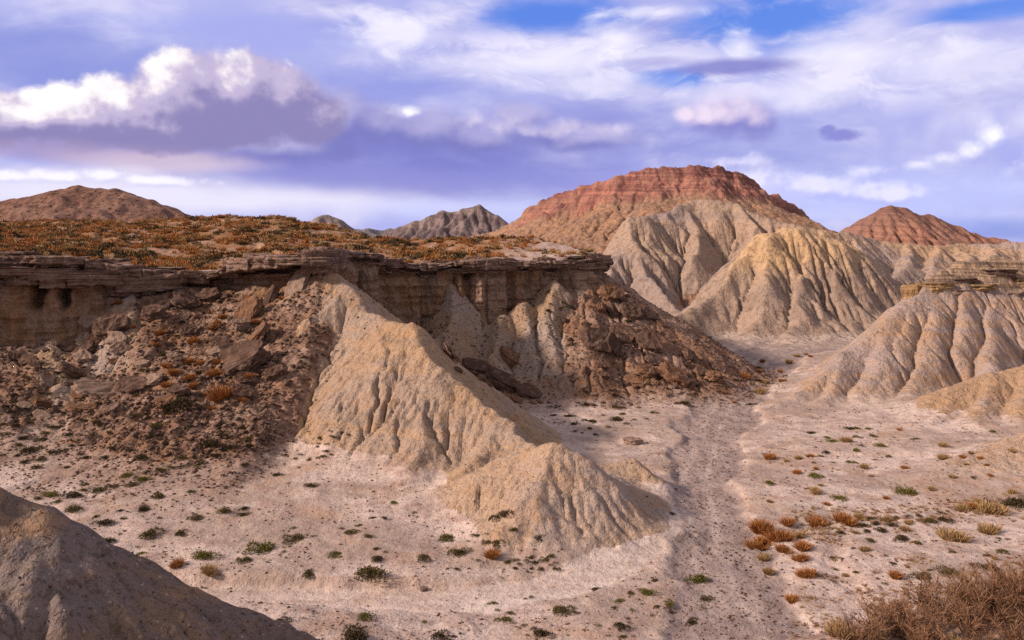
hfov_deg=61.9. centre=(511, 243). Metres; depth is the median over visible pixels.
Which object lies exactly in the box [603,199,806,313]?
tan hill
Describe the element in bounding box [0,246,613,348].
mesa cliff
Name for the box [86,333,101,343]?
rock
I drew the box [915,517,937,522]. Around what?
shrub
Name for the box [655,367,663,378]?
rock
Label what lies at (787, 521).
grass tussock
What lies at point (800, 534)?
grass tussock
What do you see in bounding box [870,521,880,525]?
shrub
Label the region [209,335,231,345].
rock
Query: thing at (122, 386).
rock
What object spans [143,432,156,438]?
shrub
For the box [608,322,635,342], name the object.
rock
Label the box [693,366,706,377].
rock
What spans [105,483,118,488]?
shrub
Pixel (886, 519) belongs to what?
grass tussock
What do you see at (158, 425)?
shrub
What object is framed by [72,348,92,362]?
rock
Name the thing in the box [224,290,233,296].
rock
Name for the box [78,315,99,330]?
rock
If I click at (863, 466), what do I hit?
grass tussock
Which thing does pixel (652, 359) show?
rock
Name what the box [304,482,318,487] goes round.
shrub
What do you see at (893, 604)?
dry bush
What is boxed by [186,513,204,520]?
shrub
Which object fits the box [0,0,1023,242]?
sky
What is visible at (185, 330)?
rock
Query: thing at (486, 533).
tiny scrub
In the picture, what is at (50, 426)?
shrub
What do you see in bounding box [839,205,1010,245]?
red peak
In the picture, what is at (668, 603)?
shrub
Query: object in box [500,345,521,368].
rock
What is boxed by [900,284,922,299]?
boulder
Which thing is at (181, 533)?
shrub
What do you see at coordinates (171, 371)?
grass tussock
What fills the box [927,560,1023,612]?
dry bush
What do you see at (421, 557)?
shrub
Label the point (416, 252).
grass tussock
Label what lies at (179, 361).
rock
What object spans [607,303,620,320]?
rock
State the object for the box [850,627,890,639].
grass tussock
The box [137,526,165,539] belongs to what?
shrub
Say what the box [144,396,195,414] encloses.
shrub
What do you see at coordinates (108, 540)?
shrub
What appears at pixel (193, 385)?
grass tussock
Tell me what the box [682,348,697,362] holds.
rock
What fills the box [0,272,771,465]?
mesa slope
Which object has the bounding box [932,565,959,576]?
shrub
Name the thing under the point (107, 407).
rock
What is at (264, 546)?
shrub
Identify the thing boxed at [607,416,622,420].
shrub
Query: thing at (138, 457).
shrub
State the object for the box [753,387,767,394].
grass tussock
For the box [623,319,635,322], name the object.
shrub
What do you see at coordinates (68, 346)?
rock
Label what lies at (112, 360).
rock
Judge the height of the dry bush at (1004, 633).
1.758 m
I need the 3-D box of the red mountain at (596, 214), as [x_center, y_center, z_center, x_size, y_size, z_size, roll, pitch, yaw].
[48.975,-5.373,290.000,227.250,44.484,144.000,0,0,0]
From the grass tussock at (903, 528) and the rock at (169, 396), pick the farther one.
the rock at (169, 396)
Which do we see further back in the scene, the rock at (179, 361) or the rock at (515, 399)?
the rock at (515, 399)
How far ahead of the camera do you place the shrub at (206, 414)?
69.24 m
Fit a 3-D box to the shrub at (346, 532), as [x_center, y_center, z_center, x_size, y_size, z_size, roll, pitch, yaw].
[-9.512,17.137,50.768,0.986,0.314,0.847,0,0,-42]
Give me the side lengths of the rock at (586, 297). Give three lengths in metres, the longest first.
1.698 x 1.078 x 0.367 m
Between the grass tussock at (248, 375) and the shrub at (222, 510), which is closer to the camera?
the shrub at (222, 510)
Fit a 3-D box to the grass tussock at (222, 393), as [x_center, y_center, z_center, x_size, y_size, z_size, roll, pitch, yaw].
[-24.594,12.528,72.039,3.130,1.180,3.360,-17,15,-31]
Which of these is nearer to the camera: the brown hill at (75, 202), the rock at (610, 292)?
the rock at (610, 292)
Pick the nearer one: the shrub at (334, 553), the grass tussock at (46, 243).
the shrub at (334, 553)
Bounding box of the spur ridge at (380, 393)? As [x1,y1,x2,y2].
[276,272,667,483]
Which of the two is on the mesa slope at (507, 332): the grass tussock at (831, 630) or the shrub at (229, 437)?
the shrub at (229, 437)
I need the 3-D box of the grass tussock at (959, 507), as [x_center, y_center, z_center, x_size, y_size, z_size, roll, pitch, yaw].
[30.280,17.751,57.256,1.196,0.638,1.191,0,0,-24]
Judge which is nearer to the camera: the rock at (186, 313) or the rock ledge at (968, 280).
the rock at (186, 313)
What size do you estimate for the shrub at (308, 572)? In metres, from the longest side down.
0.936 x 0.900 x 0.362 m
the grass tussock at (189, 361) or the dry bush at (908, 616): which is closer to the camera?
the dry bush at (908, 616)
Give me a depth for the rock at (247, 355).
75.95 m
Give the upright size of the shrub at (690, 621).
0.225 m
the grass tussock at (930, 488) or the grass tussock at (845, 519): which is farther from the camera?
the grass tussock at (930, 488)
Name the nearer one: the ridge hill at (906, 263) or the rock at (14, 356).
the rock at (14, 356)
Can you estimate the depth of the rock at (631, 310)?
110.14 m
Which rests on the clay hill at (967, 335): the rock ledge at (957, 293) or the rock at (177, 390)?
the rock ledge at (957, 293)
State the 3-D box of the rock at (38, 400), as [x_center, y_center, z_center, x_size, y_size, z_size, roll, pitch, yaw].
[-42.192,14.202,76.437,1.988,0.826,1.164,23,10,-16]
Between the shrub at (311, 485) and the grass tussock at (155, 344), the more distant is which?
the grass tussock at (155, 344)
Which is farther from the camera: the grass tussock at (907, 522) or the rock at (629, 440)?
the rock at (629, 440)
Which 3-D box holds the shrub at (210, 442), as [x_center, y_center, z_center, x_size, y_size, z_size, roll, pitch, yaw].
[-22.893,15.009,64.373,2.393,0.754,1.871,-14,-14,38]
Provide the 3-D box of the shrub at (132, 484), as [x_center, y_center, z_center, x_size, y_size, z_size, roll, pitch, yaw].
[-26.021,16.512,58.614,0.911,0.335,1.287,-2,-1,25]
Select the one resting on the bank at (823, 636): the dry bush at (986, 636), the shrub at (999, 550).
the dry bush at (986, 636)
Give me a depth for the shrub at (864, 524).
53.53 m
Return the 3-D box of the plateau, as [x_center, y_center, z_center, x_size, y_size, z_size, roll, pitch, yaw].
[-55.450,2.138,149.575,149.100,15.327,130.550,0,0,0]
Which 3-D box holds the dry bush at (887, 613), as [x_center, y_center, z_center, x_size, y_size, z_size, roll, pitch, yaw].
[12.400,12.333,28.499,2.335,1.580,2.606,0,0,26]
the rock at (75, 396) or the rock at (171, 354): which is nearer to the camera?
the rock at (75, 396)
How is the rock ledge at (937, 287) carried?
on the clay hill at (967, 335)
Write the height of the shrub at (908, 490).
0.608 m
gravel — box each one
[0,273,1023,639]
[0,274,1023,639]
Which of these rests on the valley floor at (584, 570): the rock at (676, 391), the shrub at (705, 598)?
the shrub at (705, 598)
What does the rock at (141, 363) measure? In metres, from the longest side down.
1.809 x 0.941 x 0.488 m
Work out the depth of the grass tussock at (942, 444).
72.50 m
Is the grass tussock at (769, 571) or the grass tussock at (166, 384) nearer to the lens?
the grass tussock at (769, 571)
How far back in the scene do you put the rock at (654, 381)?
98.57 m
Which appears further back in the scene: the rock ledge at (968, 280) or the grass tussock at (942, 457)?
the rock ledge at (968, 280)
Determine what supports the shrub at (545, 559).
on the valley floor at (584, 570)
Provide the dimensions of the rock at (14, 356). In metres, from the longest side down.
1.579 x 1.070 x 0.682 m
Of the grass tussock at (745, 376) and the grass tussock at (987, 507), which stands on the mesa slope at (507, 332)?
the grass tussock at (745, 376)
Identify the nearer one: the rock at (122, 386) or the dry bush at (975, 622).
the dry bush at (975, 622)
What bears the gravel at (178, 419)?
on the valley floor at (584, 570)
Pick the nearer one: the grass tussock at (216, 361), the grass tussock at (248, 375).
the grass tussock at (248, 375)
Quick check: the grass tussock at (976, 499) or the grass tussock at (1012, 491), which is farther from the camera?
the grass tussock at (1012, 491)
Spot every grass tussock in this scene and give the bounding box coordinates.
[39,241,52,246]
[56,245,76,249]
[112,300,121,304]
[150,341,160,345]
[152,243,163,247]
[154,328,166,335]
[158,381,173,387]
[159,362,171,367]
[166,368,181,374]
[168,557,184,568]
[182,373,196,380]
[184,336,201,344]
[184,357,196,363]
[188,380,200,388]
[194,236,206,240]
[195,360,205,364]
[198,561,218,576]
[204,368,223,376]
[204,383,237,401]
[206,323,218,329]
[206,405,215,410]
[212,358,220,363]
[236,397,248,401]
[242,372,257,378]
[251,319,261,323]
[310,225,322,229]
[322,232,333,237]
[413,250,425,254]
[480,547,500,558]
[739,371,750,379]
[741,533,776,549]
[743,517,776,534]
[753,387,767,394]
[756,552,770,560]
[760,527,796,541]
[761,566,775,575]
[762,452,777,459]
[774,542,795,553]
[776,515,797,526]
[783,593,799,603]
[790,553,812,561]
[791,469,801,473]
[792,566,818,578]
[793,531,806,538]
[793,539,815,551]
[804,515,828,527]
[808,486,823,494]
[820,616,856,639]
[831,510,858,526]
[839,436,854,442]
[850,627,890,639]
[853,512,867,519]
[857,545,873,551]
[859,463,868,468]
[878,515,892,521]
[887,569,905,579]
[897,525,912,531]
[900,465,910,468]
[903,520,912,524]
[926,485,934,490]
[932,525,973,542]
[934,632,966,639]
[936,453,952,459]
[937,442,949,447]
[953,502,972,511]
[966,502,976,508]
[971,497,982,503]
[973,500,1013,515]
[974,521,1004,534]
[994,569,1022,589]
[1007,488,1018,493]
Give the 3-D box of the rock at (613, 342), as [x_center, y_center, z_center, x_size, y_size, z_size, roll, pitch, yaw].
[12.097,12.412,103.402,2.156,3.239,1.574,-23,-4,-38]
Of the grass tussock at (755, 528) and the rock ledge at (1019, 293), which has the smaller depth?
the grass tussock at (755, 528)
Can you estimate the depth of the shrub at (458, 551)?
48.63 m
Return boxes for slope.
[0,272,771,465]
[0,487,317,639]
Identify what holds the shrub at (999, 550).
on the valley floor at (584, 570)
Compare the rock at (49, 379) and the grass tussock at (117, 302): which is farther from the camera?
the grass tussock at (117, 302)
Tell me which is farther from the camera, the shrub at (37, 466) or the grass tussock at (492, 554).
the shrub at (37, 466)
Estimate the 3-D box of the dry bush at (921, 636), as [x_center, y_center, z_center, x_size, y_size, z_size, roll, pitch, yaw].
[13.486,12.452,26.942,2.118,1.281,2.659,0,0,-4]
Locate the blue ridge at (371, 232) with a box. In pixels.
[355,228,393,236]
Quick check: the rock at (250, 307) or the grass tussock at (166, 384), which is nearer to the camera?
the grass tussock at (166, 384)
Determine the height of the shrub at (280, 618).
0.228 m
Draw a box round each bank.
[785,587,1023,639]
[943,432,1023,473]
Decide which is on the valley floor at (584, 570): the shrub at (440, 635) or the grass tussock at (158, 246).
the shrub at (440, 635)
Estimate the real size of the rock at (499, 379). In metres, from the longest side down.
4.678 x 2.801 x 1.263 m
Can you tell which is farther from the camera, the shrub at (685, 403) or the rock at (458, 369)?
the shrub at (685, 403)
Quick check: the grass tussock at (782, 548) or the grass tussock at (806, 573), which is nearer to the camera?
the grass tussock at (806, 573)
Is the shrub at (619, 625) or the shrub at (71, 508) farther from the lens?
the shrub at (71, 508)
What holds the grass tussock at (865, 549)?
on the valley floor at (584, 570)
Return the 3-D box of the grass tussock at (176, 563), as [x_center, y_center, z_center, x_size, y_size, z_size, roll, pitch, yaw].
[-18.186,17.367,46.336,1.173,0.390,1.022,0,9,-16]
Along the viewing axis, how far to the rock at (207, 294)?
93.83 m
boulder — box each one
[57,361,80,378]
[419,586,427,591]
[598,371,609,378]
[663,391,669,396]
[689,378,695,383]
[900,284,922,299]
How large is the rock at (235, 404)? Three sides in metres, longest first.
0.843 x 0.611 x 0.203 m
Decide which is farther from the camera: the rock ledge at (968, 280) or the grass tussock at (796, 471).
the rock ledge at (968, 280)
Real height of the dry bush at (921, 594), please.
1.899 m
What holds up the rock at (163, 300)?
on the mesa slope at (507, 332)
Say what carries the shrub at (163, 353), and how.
on the mesa slope at (507, 332)
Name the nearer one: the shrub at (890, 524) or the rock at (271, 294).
the shrub at (890, 524)
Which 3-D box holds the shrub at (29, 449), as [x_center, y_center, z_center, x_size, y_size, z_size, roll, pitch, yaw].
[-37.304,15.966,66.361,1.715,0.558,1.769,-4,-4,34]
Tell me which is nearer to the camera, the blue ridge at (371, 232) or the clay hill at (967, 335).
the clay hill at (967, 335)
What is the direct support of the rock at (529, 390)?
on the valley floor at (584, 570)
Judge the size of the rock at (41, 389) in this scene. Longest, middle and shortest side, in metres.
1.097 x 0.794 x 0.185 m
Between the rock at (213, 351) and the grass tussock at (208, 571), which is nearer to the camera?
the grass tussock at (208, 571)
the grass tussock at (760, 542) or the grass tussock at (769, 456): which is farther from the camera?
the grass tussock at (769, 456)
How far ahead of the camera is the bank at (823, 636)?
28.54 m
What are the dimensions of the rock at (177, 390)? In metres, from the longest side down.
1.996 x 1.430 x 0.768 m
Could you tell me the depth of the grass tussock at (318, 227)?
147.81 m
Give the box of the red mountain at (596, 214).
[473,165,838,308]
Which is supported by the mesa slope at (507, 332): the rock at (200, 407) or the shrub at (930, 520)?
the rock at (200, 407)
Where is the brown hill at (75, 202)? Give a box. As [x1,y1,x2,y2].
[0,185,191,272]
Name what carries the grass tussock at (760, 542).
on the valley floor at (584, 570)
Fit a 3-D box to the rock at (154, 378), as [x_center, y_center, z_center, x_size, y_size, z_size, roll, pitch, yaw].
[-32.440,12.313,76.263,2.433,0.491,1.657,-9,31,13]
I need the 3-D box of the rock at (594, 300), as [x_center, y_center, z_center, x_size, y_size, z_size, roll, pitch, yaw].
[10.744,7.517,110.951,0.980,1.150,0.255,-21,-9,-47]
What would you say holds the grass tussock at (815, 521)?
on the valley floor at (584, 570)
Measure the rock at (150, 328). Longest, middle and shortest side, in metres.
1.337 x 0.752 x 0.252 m
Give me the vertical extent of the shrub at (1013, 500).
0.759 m
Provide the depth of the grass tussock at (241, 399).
71.21 m
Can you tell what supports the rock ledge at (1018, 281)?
on the clay hill at (967, 335)
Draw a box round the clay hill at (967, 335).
[789,255,1023,398]
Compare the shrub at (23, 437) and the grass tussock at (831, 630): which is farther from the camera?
the shrub at (23, 437)
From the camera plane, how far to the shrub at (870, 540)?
50.95 m
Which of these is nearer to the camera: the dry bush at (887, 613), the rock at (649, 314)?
the dry bush at (887, 613)
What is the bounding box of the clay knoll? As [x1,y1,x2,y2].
[914,365,1023,420]
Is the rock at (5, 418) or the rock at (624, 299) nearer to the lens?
the rock at (5, 418)
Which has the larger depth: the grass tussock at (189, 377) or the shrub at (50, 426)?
the grass tussock at (189, 377)
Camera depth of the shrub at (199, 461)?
62.04 m
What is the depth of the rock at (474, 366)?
99.62 m
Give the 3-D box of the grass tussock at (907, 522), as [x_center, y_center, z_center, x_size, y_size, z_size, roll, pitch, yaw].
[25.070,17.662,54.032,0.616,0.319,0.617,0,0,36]
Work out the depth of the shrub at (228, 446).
63.80 m
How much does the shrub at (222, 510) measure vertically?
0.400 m
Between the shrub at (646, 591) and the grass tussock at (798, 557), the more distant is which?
the grass tussock at (798, 557)
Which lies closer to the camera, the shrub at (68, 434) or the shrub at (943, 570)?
the shrub at (943, 570)
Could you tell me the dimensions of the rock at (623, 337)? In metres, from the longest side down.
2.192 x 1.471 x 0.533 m
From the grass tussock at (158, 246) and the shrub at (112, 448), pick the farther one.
the grass tussock at (158, 246)
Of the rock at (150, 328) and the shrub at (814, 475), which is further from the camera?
the rock at (150, 328)
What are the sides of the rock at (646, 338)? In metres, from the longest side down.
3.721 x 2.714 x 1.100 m
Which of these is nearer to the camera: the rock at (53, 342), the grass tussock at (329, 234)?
the rock at (53, 342)
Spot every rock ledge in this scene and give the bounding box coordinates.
[916,283,954,292]
[950,290,969,296]
[953,278,980,282]
[970,284,996,290]
[982,269,1017,279]
[1007,291,1023,296]
[1013,279,1023,283]
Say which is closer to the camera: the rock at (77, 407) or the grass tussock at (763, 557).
the grass tussock at (763, 557)
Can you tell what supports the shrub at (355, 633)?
on the valley floor at (584, 570)
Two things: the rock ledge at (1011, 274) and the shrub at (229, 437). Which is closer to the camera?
the shrub at (229, 437)
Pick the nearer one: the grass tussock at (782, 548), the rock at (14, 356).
the grass tussock at (782, 548)
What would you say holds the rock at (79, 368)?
on the mesa slope at (507, 332)
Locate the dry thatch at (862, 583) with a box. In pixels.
[791,487,1023,636]
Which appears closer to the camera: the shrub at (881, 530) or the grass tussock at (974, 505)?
the shrub at (881, 530)
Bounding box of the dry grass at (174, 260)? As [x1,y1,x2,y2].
[0,213,589,270]
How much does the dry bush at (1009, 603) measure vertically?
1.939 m
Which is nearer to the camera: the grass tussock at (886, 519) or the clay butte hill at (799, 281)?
the grass tussock at (886, 519)
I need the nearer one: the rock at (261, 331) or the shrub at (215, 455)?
the shrub at (215, 455)
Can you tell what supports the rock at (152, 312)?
on the mesa slope at (507, 332)
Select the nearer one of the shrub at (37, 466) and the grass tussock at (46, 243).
the shrub at (37, 466)
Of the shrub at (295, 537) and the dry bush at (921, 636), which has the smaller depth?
the dry bush at (921, 636)
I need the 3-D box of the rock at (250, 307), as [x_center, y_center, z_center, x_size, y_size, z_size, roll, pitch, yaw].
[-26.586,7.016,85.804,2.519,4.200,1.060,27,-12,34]
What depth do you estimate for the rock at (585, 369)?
99.02 m
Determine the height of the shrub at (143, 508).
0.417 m
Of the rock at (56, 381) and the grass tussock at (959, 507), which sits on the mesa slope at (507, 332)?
the rock at (56, 381)
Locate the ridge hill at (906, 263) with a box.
[830,232,1023,284]
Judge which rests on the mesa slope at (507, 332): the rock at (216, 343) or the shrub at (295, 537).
the rock at (216, 343)
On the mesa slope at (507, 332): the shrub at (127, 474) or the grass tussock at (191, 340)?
the grass tussock at (191, 340)
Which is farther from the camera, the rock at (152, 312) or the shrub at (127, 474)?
the rock at (152, 312)
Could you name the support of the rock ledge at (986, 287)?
on the clay hill at (967, 335)
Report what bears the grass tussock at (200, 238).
on the plateau
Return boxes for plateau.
[1,216,610,271]
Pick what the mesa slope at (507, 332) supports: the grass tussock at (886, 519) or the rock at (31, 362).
the rock at (31, 362)
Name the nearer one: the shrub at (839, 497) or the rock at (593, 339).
the shrub at (839, 497)
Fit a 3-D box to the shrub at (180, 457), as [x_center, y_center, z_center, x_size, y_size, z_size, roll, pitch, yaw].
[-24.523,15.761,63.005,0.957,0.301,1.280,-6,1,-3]
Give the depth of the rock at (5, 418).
71.64 m
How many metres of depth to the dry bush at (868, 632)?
27.33 m
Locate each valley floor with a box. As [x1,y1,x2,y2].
[0,342,1023,639]
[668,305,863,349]
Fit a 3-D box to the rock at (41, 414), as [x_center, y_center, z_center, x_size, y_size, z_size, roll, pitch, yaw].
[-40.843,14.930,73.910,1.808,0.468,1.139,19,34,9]
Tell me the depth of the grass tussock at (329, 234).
140.99 m
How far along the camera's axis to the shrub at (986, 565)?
46.48 m
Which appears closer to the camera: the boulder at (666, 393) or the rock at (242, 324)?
the rock at (242, 324)
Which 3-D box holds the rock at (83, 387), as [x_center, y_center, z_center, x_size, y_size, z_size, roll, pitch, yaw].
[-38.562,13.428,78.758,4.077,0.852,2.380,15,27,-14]
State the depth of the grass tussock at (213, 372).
74.88 m
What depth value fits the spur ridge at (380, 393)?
69.31 m
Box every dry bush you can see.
[834,603,894,639]
[843,590,919,636]
[852,586,953,639]
[869,592,910,622]
[892,606,971,639]
[898,562,990,620]
[911,581,1012,639]
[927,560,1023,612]
[952,546,1023,608]
[953,624,1000,639]
[955,569,1023,627]
[984,601,1023,639]
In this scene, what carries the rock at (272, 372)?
on the mesa slope at (507, 332)
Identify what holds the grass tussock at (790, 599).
on the valley floor at (584, 570)
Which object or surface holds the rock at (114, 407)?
on the mesa slope at (507, 332)
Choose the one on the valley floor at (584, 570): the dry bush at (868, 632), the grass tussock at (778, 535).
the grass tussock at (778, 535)
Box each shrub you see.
[11,423,21,428]
[18,435,32,440]
[20,445,44,453]
[30,465,42,468]
[32,457,46,460]
[33,436,47,441]
[39,490,59,497]
[44,423,63,428]
[47,449,65,453]
[57,490,83,498]
[60,432,72,437]
[64,504,83,513]
[86,486,106,493]
[89,518,117,526]
[92,418,104,426]
[103,537,116,543]
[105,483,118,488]
[106,446,119,450]
[119,471,133,478]
[124,480,142,486]
[134,453,148,460]
[135,476,153,481]
[137,504,150,511]
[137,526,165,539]
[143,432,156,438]
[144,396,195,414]
[147,422,168,427]
[152,493,164,499]
[155,467,169,472]
[157,350,168,356]
[173,454,185,459]
[174,529,186,536]
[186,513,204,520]
[189,459,207,467]
[191,549,222,560]
[195,412,215,418]
[198,437,220,447]
[207,453,220,457]
[215,430,236,439]
[215,507,231,514]
[222,443,239,450]
[235,556,251,563]
[236,511,251,516]
[240,436,253,440]
[241,540,275,555]
[275,616,291,621]
[281,533,304,544]
[302,568,315,579]
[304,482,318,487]
[326,550,341,557]
[342,623,368,639]
[344,528,360,535]
[354,564,389,583]
[356,612,371,620]
[363,534,374,538]
[371,554,382,562]
[416,554,431,562]
[430,629,451,639]
[438,533,452,542]
[447,546,472,556]
[488,509,513,521]
[491,539,503,547]
[493,616,512,624]
[533,628,555,638]
[537,557,549,562]
[552,604,577,616]
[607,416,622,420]
[612,621,630,631]
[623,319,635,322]
[638,587,658,595]
[663,598,674,607]
[674,401,691,406]
[683,573,710,584]
[685,616,697,625]
[700,595,712,600]
[807,472,823,478]
[829,494,848,500]
[856,523,871,527]
[865,537,874,542]
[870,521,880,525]
[872,442,886,447]
[873,526,887,532]
[884,522,898,527]
[892,534,908,541]
[894,485,916,496]
[907,571,931,579]
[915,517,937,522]
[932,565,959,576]
[937,516,954,523]
[970,562,1001,571]
[995,548,1010,554]
[1000,496,1023,508]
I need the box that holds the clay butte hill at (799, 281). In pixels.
[674,227,902,335]
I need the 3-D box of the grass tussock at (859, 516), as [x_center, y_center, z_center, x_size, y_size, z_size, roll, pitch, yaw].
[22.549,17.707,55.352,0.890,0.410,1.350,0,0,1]
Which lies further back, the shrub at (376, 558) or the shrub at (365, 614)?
the shrub at (376, 558)
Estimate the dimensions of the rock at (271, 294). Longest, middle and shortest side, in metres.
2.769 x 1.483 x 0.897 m
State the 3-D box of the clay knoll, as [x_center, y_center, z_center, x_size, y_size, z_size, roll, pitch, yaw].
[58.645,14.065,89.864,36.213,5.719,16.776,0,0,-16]
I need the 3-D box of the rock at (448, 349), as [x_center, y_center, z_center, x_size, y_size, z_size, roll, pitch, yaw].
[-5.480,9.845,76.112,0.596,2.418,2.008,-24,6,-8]
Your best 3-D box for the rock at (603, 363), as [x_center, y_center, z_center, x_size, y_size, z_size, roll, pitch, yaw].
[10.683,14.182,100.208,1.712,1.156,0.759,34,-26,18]
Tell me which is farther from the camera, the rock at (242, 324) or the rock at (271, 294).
the rock at (271, 294)
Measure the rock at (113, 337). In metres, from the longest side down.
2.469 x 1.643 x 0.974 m
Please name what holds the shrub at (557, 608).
on the valley floor at (584, 570)
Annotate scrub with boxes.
[0,214,596,269]
[15,320,1010,628]
[88,303,974,622]
[118,441,959,630]
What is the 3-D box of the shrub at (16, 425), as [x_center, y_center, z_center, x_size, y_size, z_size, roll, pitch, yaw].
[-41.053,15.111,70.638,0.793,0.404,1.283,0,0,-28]
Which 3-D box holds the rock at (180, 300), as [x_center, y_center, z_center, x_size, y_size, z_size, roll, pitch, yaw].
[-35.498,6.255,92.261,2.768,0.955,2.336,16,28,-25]
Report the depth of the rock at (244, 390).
71.83 m
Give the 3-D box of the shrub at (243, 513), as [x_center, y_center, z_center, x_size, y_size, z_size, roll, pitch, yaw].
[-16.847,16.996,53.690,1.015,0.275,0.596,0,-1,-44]
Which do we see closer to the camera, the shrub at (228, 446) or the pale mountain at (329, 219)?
the shrub at (228, 446)
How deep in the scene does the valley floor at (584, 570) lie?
53.38 m
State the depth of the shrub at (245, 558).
46.84 m
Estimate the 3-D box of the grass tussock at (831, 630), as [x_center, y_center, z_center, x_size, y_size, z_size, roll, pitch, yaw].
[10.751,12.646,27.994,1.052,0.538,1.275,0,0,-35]
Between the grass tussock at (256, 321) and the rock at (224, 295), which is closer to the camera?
the grass tussock at (256, 321)
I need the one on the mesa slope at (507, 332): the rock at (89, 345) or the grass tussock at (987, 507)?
the rock at (89, 345)
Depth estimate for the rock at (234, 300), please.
90.94 m
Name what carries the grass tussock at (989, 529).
on the valley floor at (584, 570)
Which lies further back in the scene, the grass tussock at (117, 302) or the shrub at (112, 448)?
the grass tussock at (117, 302)
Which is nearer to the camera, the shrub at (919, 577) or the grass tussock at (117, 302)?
the shrub at (919, 577)
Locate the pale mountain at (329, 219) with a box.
[311,215,366,235]
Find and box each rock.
[0,414,13,424]
[8,351,20,360]
[16,401,31,408]
[18,354,38,366]
[28,359,40,364]
[29,395,51,407]
[32,409,50,419]
[33,363,42,369]
[34,420,45,426]
[35,386,45,393]
[36,373,53,387]
[39,376,53,389]
[50,339,58,346]
[50,407,59,411]
[53,379,59,384]
[58,341,77,351]
[60,378,73,385]
[64,403,96,412]
[70,388,95,400]
[71,363,81,375]
[71,377,116,397]
[72,340,96,353]
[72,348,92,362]
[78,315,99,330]
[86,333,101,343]
[92,311,130,341]
[102,401,120,414]
[103,404,122,413]
[104,331,127,344]
[108,357,118,363]
[109,341,129,354]
[113,375,147,395]
[134,359,150,368]
[136,293,171,311]
[141,304,166,321]
[143,326,155,330]
[145,373,161,386]
[153,393,176,407]
[165,384,190,396]
[166,352,178,357]
[170,291,196,308]
[173,356,186,366]
[179,324,197,336]
[181,311,190,317]
[189,297,202,308]
[194,287,220,301]
[198,404,205,409]
[200,366,212,372]
[205,346,220,359]
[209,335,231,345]
[210,340,225,347]
[218,339,269,376]
[218,342,233,350]
[219,291,230,299]
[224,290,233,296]
[229,384,253,398]
[230,298,237,302]
[230,318,252,332]
[231,401,239,406]
[233,371,257,383]
[234,294,262,318]
[248,320,270,339]
[263,284,279,304]
[264,364,285,380]
[284,269,310,296]
[443,340,457,361]
[454,366,462,372]
[462,357,493,375]
[485,366,518,392]
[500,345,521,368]
[510,395,522,402]
[515,383,542,398]
[530,399,537,403]
[577,327,611,353]
[582,366,589,374]
[583,294,590,301]
[590,352,605,359]
[591,296,597,303]
[596,357,609,369]
[597,283,622,301]
[598,302,606,314]
[606,332,622,356]
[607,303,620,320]
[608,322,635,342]
[616,332,632,343]
[619,295,627,301]
[620,302,643,319]
[623,374,638,383]
[623,436,643,444]
[633,363,658,378]
[635,327,662,350]
[635,376,651,384]
[642,308,660,320]
[644,351,663,365]
[650,378,660,385]
[655,361,690,387]
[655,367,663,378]
[656,320,667,327]
[673,389,680,393]
[679,357,689,366]
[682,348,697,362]
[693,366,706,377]
[704,370,724,383]
[709,360,725,373]
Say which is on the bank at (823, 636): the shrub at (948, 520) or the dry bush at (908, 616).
the dry bush at (908, 616)
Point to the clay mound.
(572, 505)
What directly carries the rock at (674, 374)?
on the mesa slope at (507, 332)
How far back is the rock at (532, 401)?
93.91 m
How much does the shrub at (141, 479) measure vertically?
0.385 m
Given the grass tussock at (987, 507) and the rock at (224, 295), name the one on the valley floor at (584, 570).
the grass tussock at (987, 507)
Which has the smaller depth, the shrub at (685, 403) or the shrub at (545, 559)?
the shrub at (545, 559)
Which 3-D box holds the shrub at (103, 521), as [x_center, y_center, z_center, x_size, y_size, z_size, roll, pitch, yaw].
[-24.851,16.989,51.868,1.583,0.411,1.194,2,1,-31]
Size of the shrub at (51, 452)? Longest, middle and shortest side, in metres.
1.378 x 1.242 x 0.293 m
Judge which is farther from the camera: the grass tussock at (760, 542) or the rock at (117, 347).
the rock at (117, 347)
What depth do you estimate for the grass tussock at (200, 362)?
77.56 m
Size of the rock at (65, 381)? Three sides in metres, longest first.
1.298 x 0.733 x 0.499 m
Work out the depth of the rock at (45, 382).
79.78 m
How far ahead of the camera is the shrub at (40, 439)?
68.75 m
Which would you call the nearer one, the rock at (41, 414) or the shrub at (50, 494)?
the shrub at (50, 494)
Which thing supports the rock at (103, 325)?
on the mesa slope at (507, 332)
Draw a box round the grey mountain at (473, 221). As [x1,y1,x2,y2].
[379,204,507,239]
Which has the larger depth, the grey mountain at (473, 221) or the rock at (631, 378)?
the grey mountain at (473, 221)
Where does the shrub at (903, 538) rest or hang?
on the valley floor at (584, 570)
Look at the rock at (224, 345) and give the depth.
77.87 m
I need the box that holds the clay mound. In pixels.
[430,442,671,550]

